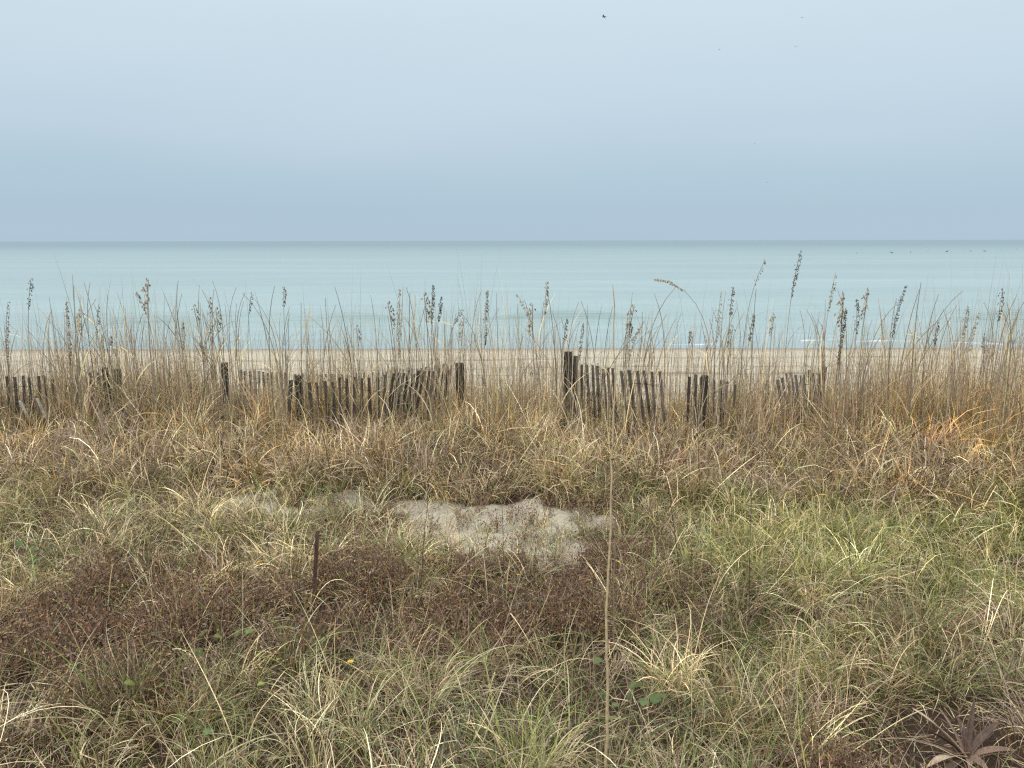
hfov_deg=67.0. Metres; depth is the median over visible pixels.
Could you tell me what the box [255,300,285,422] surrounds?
sea oats
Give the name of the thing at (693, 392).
sea oats
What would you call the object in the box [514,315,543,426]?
sea oats
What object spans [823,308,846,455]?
sea oats
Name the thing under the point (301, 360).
sea oats
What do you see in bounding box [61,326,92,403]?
sea oats
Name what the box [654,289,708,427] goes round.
sea oats
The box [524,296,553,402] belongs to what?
sea oats
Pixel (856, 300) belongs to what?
sea oats
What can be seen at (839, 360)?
sea oats
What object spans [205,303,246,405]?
sea oats
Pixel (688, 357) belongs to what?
sea oats
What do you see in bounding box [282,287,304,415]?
sea oats
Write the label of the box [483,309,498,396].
sea oats
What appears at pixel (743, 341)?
sea oats
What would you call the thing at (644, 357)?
sea oats
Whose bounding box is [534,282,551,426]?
sea oats
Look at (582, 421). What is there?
sea oats
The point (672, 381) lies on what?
sea oats
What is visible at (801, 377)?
sea oats
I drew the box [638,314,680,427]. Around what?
sea oats
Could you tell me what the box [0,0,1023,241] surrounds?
sky
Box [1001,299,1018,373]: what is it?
sea oats
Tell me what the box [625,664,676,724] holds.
broadleaf plant
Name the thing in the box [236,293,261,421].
sea oats
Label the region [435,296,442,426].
sea oats
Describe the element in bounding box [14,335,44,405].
sea oats
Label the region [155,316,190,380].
sea oats
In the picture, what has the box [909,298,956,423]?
sea oats
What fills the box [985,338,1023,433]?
sea oats
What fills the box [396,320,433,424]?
sea oats
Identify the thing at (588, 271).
sea
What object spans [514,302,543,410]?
sea oats
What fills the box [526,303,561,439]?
sea oats
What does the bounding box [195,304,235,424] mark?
sea oats
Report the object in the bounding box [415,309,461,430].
sea oats
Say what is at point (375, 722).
green weeds
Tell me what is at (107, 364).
sea oats
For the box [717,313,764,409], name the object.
sea oats
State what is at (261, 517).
dry stalk
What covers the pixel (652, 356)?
sea oats
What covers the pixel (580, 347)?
sea oats
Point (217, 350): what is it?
sea oats
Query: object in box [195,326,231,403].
sea oats
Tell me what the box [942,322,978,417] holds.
sea oats
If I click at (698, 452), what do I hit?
dry stalk
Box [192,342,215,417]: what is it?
sea oats
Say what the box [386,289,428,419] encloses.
sea oats
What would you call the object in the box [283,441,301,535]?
dry stalk
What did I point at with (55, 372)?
sea oats
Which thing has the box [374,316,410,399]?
sea oats
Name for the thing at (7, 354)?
sea oats
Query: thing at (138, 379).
sea oats
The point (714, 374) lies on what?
sea oats
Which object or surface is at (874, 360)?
sea oats
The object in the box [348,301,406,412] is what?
sea oats
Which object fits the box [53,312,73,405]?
sea oats
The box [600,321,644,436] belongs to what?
sea oats
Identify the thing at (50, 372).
sea oats
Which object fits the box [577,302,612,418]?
sea oats
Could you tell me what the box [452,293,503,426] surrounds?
sea oats
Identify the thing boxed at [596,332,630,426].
sea oats
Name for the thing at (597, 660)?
broadleaf plant
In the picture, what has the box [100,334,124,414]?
sea oats
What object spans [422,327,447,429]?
sea oats
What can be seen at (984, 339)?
sea oats
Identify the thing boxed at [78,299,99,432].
sea oats
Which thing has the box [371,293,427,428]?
sea oats
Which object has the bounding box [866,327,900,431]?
sea oats
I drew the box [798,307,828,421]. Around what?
sea oats
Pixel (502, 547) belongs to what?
dry stalk
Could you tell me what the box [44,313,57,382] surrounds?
sea oats
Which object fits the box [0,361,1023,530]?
brown bank grass
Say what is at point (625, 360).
sea oats
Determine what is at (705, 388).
sand fence
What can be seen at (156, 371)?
sea oats
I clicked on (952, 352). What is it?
sea oats
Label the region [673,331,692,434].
sea oats
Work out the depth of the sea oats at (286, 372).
9.23 m
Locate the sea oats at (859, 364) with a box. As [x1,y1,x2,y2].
[849,322,869,406]
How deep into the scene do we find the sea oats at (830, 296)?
9.62 m
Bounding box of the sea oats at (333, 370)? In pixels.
[322,326,338,412]
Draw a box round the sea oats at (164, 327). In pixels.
[140,297,175,357]
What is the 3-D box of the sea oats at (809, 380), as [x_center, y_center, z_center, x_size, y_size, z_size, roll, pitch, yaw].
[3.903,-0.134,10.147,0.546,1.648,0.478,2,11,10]
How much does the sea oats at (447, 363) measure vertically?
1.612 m
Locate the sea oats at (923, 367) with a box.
[897,294,949,427]
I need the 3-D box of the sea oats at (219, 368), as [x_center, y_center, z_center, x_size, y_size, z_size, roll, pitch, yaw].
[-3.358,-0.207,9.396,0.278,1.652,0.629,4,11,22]
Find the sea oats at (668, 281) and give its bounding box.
[653,278,725,441]
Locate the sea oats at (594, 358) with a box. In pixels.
[580,305,625,425]
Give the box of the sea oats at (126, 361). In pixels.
[109,311,151,415]
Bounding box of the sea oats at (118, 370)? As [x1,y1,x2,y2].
[108,335,122,407]
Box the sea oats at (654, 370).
[649,329,673,416]
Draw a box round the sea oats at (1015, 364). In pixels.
[974,311,1019,441]
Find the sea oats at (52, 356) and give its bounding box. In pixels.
[1,313,71,414]
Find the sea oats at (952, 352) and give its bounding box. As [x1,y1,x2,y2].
[948,315,954,407]
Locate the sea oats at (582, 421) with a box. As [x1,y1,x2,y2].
[563,330,614,437]
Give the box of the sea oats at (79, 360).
[42,275,119,433]
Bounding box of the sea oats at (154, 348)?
[135,292,162,420]
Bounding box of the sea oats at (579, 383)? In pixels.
[555,338,591,419]
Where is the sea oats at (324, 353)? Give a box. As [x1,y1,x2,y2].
[320,306,346,401]
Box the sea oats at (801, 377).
[778,328,809,426]
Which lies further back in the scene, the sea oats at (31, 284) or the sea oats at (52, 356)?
the sea oats at (52, 356)
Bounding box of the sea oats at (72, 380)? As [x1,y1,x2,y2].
[72,315,89,424]
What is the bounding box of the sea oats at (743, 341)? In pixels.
[726,259,765,428]
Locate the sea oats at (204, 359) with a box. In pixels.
[180,304,218,419]
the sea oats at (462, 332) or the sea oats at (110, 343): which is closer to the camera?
the sea oats at (110, 343)
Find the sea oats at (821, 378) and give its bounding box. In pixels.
[813,332,833,436]
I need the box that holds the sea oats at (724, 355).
[712,295,749,404]
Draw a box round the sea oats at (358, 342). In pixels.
[337,325,360,368]
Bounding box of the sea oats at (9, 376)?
[4,327,13,414]
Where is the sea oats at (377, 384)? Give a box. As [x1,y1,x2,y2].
[349,317,389,432]
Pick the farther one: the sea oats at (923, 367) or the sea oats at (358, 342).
the sea oats at (358, 342)
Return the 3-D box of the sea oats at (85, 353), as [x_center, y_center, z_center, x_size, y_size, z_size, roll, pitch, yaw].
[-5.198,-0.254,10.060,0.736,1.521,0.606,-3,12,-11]
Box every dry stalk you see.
[52,398,61,512]
[195,506,197,631]
[236,472,272,565]
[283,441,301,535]
[420,494,427,599]
[500,508,508,586]
[590,543,598,649]
[612,432,622,673]
[655,416,685,624]
[696,406,700,509]
[742,470,751,655]
[842,480,851,582]
[907,522,939,606]
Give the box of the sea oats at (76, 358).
[28,290,107,426]
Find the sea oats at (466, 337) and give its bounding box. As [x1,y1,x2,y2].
[428,283,481,416]
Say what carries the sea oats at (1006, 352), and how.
on the ground at (564, 514)
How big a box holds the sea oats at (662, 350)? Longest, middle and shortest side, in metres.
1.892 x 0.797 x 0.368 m
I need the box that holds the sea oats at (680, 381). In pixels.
[676,354,692,427]
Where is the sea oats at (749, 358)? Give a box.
[709,293,782,425]
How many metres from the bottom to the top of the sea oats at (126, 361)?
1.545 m
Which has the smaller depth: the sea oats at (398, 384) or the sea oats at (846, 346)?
the sea oats at (398, 384)
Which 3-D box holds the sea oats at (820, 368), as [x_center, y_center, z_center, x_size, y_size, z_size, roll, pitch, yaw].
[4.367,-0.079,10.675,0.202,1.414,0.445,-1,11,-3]
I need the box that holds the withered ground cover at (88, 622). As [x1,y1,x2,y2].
[0,480,970,767]
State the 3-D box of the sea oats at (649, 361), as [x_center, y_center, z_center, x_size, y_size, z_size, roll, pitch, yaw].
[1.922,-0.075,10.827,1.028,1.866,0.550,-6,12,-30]
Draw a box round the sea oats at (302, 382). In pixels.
[272,338,308,426]
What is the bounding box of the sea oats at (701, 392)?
[687,329,722,427]
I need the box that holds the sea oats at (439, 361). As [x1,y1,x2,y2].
[429,305,459,415]
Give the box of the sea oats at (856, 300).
[843,299,863,439]
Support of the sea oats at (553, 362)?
on the ground at (564, 514)
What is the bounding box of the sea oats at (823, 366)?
[802,313,837,426]
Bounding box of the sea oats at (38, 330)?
[10,300,51,386]
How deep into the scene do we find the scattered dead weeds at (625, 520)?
6.38 m
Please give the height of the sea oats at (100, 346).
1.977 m
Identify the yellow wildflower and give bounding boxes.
[347,659,355,692]
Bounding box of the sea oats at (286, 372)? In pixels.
[258,330,294,432]
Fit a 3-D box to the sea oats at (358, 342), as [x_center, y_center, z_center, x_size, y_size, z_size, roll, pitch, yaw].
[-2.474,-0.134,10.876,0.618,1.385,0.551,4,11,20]
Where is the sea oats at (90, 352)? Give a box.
[62,284,126,412]
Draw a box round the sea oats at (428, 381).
[398,309,455,433]
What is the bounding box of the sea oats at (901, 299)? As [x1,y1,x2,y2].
[868,285,906,439]
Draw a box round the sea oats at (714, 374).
[683,319,730,430]
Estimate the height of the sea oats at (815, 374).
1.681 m
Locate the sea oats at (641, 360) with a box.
[618,313,649,409]
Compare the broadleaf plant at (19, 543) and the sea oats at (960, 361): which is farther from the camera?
the sea oats at (960, 361)
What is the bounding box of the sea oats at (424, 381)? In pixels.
[403,316,429,425]
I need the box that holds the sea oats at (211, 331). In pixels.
[197,297,220,426]
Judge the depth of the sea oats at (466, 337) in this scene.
10.24 m
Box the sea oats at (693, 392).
[686,336,722,435]
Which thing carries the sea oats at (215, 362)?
on the ground at (564, 514)
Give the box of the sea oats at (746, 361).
[739,315,758,425]
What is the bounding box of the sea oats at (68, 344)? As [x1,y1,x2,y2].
[56,302,77,428]
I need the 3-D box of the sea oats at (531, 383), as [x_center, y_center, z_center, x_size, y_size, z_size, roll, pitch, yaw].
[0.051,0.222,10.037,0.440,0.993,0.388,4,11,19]
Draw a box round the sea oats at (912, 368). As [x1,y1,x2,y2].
[877,284,952,442]
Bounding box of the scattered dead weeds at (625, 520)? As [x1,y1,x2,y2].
[0,418,1023,655]
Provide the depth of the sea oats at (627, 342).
10.66 m
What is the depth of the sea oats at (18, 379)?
10.64 m
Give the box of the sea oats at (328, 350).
[314,297,337,395]
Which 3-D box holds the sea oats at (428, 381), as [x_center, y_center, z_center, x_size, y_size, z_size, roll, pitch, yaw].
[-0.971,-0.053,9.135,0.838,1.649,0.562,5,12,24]
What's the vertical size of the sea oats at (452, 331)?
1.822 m
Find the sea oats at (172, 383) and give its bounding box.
[165,337,202,411]
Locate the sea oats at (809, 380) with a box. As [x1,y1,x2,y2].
[798,311,829,421]
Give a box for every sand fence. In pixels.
[1,367,123,420]
[211,362,451,406]
[287,362,464,431]
[563,351,666,437]
[685,374,736,437]
[776,366,826,424]
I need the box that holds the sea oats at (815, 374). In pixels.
[806,316,833,435]
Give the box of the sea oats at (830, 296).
[809,272,836,434]
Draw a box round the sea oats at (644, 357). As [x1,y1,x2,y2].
[633,288,674,444]
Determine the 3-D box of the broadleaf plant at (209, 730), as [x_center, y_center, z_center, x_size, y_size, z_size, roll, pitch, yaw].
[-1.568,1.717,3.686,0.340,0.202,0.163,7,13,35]
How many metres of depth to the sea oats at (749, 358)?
10.14 m
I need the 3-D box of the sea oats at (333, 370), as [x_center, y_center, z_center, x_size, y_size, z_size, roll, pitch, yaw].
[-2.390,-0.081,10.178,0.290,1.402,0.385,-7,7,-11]
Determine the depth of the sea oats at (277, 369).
9.39 m
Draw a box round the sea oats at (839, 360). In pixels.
[813,302,855,392]
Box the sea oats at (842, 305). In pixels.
[804,292,884,432]
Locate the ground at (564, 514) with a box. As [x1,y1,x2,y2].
[0,348,1023,767]
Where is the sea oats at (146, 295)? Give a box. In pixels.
[122,278,166,429]
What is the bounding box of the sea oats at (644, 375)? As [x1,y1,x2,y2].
[621,338,662,419]
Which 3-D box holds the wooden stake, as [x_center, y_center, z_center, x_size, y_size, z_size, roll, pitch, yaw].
[-1.333,1.419,5.198,0.118,0.908,0.020,-2,11,-11]
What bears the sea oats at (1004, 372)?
on the ground at (564, 514)
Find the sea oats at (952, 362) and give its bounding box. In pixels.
[943,302,976,433]
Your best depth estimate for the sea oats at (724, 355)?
10.57 m
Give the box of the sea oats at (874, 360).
[830,308,906,411]
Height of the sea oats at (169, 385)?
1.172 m
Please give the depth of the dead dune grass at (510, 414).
10.02 m
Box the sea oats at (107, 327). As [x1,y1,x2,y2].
[85,282,113,388]
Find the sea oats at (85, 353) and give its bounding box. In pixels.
[76,309,117,424]
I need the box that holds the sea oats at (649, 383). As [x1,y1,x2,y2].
[644,353,659,417]
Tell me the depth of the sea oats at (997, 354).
9.31 m
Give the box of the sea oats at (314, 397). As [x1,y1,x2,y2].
[288,351,317,436]
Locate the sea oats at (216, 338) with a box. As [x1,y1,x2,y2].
[209,291,235,404]
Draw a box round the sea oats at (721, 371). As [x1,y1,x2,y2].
[714,304,759,444]
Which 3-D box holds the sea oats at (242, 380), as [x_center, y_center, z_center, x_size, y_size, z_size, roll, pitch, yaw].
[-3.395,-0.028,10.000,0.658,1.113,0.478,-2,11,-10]
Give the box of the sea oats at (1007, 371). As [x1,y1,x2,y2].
[984,330,1023,418]
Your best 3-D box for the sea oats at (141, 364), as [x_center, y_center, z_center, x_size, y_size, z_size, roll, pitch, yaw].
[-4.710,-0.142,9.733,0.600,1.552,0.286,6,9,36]
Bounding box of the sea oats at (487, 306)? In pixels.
[474,290,488,404]
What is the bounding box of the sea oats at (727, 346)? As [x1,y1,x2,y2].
[716,325,751,440]
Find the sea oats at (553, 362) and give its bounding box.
[547,327,554,420]
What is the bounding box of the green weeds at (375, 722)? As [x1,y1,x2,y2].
[31,527,978,767]
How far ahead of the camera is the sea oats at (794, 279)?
9.43 m
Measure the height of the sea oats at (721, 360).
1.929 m
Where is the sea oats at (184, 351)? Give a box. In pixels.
[149,285,224,397]
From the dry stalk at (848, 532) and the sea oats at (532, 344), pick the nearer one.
the dry stalk at (848, 532)
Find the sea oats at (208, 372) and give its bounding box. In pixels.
[175,309,222,427]
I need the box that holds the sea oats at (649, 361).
[632,311,668,413]
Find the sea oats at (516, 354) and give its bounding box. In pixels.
[496,307,548,401]
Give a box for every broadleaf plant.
[11,541,39,578]
[124,679,163,730]
[171,715,213,749]
[193,628,254,672]
[255,653,305,697]
[594,657,622,716]
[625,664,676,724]
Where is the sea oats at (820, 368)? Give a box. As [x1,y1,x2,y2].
[818,336,837,400]
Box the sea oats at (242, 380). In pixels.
[228,342,267,419]
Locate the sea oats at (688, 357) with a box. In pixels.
[683,329,696,397]
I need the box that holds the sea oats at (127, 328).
[86,293,137,371]
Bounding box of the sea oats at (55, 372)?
[21,324,90,436]
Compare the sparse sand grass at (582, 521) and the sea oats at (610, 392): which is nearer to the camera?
the sparse sand grass at (582, 521)
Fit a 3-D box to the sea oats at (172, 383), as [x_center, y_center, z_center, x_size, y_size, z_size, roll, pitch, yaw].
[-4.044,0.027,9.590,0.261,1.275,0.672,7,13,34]
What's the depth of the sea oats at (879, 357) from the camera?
10.37 m
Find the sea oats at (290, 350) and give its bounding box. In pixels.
[263,314,315,401]
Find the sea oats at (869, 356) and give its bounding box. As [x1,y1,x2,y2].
[850,307,894,425]
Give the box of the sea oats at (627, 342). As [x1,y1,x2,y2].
[612,304,661,420]
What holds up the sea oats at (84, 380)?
on the ground at (564, 514)
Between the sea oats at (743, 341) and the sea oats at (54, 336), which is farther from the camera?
the sea oats at (54, 336)
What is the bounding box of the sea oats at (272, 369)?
[253,286,302,433]
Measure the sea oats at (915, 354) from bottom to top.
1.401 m
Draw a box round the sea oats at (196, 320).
[170,304,202,358]
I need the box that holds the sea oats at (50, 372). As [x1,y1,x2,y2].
[29,332,57,406]
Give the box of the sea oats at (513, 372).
[494,336,522,411]
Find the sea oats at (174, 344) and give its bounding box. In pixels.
[162,294,190,388]
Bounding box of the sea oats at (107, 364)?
[72,303,138,414]
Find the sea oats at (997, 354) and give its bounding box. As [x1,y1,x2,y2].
[980,293,1016,426]
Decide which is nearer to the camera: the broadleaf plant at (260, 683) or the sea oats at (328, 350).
the broadleaf plant at (260, 683)
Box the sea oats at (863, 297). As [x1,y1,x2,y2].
[826,287,911,424]
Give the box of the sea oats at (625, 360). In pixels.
[600,320,638,411]
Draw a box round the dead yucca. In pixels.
[886,699,1018,767]
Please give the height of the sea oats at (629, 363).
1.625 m
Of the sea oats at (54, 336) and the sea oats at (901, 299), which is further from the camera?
the sea oats at (54, 336)
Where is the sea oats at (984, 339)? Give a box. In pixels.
[980,333,1006,400]
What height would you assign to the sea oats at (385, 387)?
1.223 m
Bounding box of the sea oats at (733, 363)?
[698,306,749,414]
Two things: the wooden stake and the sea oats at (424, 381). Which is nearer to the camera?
the wooden stake
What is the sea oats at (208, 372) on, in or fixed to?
on the ground at (564, 514)
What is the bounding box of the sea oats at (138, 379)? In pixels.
[133,314,173,432]
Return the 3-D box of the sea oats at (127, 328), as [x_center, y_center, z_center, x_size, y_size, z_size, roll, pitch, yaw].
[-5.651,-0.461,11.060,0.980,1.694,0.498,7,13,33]
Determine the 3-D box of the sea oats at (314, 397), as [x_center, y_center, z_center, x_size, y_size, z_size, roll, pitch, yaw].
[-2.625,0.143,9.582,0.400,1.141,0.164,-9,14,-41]
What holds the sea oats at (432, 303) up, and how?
on the ground at (564, 514)
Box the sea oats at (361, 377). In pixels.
[341,337,387,419]
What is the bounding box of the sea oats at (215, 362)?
[202,308,252,410]
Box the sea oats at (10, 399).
[0,361,56,444]
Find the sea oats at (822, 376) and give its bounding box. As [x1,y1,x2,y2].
[806,354,824,423]
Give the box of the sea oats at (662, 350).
[648,319,678,420]
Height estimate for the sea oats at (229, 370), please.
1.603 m
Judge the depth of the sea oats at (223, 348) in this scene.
10.40 m
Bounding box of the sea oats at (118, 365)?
[103,318,140,415]
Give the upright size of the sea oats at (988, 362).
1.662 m
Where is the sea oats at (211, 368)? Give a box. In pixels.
[194,325,218,421]
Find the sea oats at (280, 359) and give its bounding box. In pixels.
[263,320,319,407]
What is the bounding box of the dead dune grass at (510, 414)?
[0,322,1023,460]
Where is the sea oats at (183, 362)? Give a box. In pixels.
[179,323,187,414]
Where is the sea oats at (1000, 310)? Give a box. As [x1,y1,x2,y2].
[985,288,1004,427]
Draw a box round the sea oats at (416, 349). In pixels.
[388,287,429,410]
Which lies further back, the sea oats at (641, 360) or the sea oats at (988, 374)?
the sea oats at (641, 360)
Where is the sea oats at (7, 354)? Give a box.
[2,302,25,426]
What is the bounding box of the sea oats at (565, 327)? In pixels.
[552,319,568,432]
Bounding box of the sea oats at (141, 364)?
[121,314,146,418]
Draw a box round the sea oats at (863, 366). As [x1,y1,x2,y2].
[863,317,889,429]
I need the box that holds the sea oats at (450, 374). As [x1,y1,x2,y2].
[444,329,467,411]
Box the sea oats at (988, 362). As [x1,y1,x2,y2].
[969,309,995,418]
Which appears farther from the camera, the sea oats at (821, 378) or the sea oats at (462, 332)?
the sea oats at (462, 332)
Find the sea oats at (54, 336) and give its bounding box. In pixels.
[35,298,59,369]
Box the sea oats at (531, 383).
[517,363,533,423]
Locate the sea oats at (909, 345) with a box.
[875,289,949,403]
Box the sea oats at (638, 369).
[628,328,658,416]
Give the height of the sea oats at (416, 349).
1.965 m
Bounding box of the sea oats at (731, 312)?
[717,287,734,431]
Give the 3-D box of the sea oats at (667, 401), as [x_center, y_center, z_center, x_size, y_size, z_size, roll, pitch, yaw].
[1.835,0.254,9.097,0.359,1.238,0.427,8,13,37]
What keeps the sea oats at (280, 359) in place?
on the ground at (564, 514)
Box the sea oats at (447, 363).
[433,309,463,422]
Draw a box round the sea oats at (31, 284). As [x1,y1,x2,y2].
[2,278,39,432]
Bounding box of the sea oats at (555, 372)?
[515,297,587,414]
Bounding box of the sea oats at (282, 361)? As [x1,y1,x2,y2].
[261,306,295,419]
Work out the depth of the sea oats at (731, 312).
9.45 m
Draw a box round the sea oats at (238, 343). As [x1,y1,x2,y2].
[199,292,245,413]
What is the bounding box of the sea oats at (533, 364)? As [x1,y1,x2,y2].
[527,329,542,395]
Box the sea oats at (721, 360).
[706,292,770,420]
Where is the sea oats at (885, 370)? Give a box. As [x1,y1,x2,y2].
[838,300,924,428]
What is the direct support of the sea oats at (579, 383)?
on the ground at (564, 514)
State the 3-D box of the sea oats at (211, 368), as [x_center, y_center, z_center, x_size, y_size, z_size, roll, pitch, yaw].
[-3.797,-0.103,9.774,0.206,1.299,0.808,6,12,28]
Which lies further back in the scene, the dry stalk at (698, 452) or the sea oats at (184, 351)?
the sea oats at (184, 351)
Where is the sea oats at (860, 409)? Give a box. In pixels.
[838,353,875,446]
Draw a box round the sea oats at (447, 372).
[417,321,475,433]
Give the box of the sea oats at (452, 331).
[429,300,455,375]
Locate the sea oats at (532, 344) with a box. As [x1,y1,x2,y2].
[516,294,541,418]
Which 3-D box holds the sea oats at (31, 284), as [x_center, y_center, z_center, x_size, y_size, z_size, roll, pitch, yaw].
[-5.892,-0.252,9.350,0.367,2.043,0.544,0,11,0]
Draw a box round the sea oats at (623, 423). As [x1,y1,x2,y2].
[596,293,636,447]
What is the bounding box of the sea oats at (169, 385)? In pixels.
[159,346,184,426]
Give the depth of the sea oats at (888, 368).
9.72 m
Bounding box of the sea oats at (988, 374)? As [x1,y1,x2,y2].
[972,303,994,416]
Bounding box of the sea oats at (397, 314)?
[385,289,405,411]
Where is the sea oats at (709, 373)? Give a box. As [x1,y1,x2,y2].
[702,307,728,441]
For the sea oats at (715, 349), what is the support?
on the ground at (564, 514)
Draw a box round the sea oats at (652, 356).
[642,314,666,401]
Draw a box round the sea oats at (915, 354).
[909,324,920,378]
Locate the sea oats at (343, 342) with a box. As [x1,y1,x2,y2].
[303,289,379,392]
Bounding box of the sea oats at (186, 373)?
[165,349,193,405]
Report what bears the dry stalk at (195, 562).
on the ground at (564, 514)
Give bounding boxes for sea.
[0,240,1023,349]
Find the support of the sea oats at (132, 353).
on the ground at (564, 514)
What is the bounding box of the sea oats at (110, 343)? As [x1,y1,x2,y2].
[108,336,129,423]
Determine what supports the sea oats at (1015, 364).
on the ground at (564, 514)
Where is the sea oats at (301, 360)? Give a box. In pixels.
[284,303,319,416]
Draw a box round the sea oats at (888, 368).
[862,298,902,418]
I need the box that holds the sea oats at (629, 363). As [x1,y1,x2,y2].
[626,326,655,411]
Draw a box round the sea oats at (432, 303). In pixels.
[414,285,434,426]
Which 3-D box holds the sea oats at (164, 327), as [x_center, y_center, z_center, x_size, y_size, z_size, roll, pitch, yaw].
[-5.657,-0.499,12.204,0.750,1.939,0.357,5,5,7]
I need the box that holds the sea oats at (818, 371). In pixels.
[804,311,823,418]
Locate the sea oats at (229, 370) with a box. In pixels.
[218,308,247,427]
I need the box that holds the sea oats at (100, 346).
[23,283,114,425]
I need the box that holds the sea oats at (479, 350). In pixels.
[461,309,489,411]
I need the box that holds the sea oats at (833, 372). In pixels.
[807,312,877,409]
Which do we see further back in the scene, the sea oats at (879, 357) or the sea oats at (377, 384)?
the sea oats at (879, 357)
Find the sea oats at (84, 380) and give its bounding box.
[76,335,102,408]
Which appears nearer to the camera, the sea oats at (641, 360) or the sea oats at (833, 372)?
the sea oats at (833, 372)
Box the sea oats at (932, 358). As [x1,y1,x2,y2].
[924,322,939,425]
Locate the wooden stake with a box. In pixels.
[311,530,319,610]
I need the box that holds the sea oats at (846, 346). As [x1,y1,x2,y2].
[809,291,847,394]
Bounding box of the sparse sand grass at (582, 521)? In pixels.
[178,447,636,575]
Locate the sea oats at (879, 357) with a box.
[856,314,885,391]
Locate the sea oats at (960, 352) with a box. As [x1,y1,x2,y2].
[942,305,969,427]
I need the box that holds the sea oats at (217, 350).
[189,307,224,412]
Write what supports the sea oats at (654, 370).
on the ground at (564, 514)
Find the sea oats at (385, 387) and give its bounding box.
[379,350,400,427]
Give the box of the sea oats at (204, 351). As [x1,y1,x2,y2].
[172,295,232,410]
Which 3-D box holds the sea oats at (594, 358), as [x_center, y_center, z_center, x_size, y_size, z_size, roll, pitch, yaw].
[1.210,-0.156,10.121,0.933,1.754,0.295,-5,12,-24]
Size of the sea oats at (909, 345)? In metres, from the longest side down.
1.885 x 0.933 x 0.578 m
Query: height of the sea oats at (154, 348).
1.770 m
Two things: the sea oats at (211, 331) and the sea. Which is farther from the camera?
the sea
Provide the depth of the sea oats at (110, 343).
9.63 m
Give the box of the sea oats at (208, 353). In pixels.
[189,316,236,385]
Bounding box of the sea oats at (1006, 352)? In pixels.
[1000,300,1021,418]
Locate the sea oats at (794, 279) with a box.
[776,251,813,437]
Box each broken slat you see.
[19,401,28,415]
[35,398,47,419]
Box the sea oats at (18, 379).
[15,347,35,411]
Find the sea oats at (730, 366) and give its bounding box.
[712,328,754,392]
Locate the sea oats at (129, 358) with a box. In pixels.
[121,303,145,427]
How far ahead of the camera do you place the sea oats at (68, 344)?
9.27 m
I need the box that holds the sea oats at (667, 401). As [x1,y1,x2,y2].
[649,367,683,442]
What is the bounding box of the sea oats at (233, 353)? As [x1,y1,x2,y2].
[229,287,246,413]
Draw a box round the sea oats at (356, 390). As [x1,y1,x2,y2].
[326,329,384,429]
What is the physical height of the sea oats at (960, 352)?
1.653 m
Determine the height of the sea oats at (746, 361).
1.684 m
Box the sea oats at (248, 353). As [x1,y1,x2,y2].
[240,292,262,412]
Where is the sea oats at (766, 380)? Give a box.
[761,346,776,405]
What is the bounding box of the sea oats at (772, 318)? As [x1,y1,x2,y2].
[753,312,793,396]
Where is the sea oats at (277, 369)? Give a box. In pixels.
[242,293,287,434]
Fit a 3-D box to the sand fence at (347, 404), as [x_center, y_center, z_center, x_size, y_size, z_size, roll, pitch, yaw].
[-1.776,0.449,10.148,2.381,1.344,0.503,-2,11,-11]
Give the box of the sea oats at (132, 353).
[110,324,140,395]
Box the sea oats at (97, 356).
[83,306,105,415]
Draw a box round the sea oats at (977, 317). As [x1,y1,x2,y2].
[944,312,978,423]
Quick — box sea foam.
[674,339,1021,344]
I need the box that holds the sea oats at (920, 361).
[906,294,958,418]
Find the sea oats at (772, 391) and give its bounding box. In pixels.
[753,324,787,436]
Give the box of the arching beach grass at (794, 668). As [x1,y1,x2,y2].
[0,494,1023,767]
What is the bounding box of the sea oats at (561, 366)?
[552,307,583,434]
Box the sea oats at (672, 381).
[668,352,684,414]
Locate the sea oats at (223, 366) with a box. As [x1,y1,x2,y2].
[172,290,241,437]
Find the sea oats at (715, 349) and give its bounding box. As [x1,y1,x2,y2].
[696,292,721,430]
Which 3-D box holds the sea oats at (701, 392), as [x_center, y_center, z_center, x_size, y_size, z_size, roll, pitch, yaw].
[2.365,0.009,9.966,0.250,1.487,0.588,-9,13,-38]
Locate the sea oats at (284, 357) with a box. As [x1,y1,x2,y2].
[260,313,289,396]
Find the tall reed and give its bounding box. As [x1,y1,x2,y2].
[601,285,627,767]
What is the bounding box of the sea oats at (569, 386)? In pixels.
[531,302,578,433]
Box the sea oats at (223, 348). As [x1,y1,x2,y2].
[192,278,232,413]
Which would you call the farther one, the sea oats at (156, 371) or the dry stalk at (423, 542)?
the sea oats at (156, 371)
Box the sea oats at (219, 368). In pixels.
[204,313,242,428]
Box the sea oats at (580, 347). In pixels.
[563,323,597,438]
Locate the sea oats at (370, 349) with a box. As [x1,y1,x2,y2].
[329,295,382,394]
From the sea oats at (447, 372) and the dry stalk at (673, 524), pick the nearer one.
the dry stalk at (673, 524)
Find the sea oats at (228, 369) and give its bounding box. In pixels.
[203,317,242,416]
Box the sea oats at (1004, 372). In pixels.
[981,302,1023,437]
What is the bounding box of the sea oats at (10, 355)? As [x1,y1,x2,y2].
[0,310,27,400]
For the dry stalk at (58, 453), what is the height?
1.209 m
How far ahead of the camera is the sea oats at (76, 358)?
9.59 m
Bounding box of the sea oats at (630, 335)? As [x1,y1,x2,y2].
[626,323,635,407]
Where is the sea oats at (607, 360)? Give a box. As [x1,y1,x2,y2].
[579,307,641,409]
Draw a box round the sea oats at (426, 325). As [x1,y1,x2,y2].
[373,292,434,404]
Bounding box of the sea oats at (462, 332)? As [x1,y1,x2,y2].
[458,317,484,359]
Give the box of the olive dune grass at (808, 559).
[0,403,1023,642]
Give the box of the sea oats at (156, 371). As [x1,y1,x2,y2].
[121,329,164,423]
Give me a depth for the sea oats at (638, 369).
10.85 m

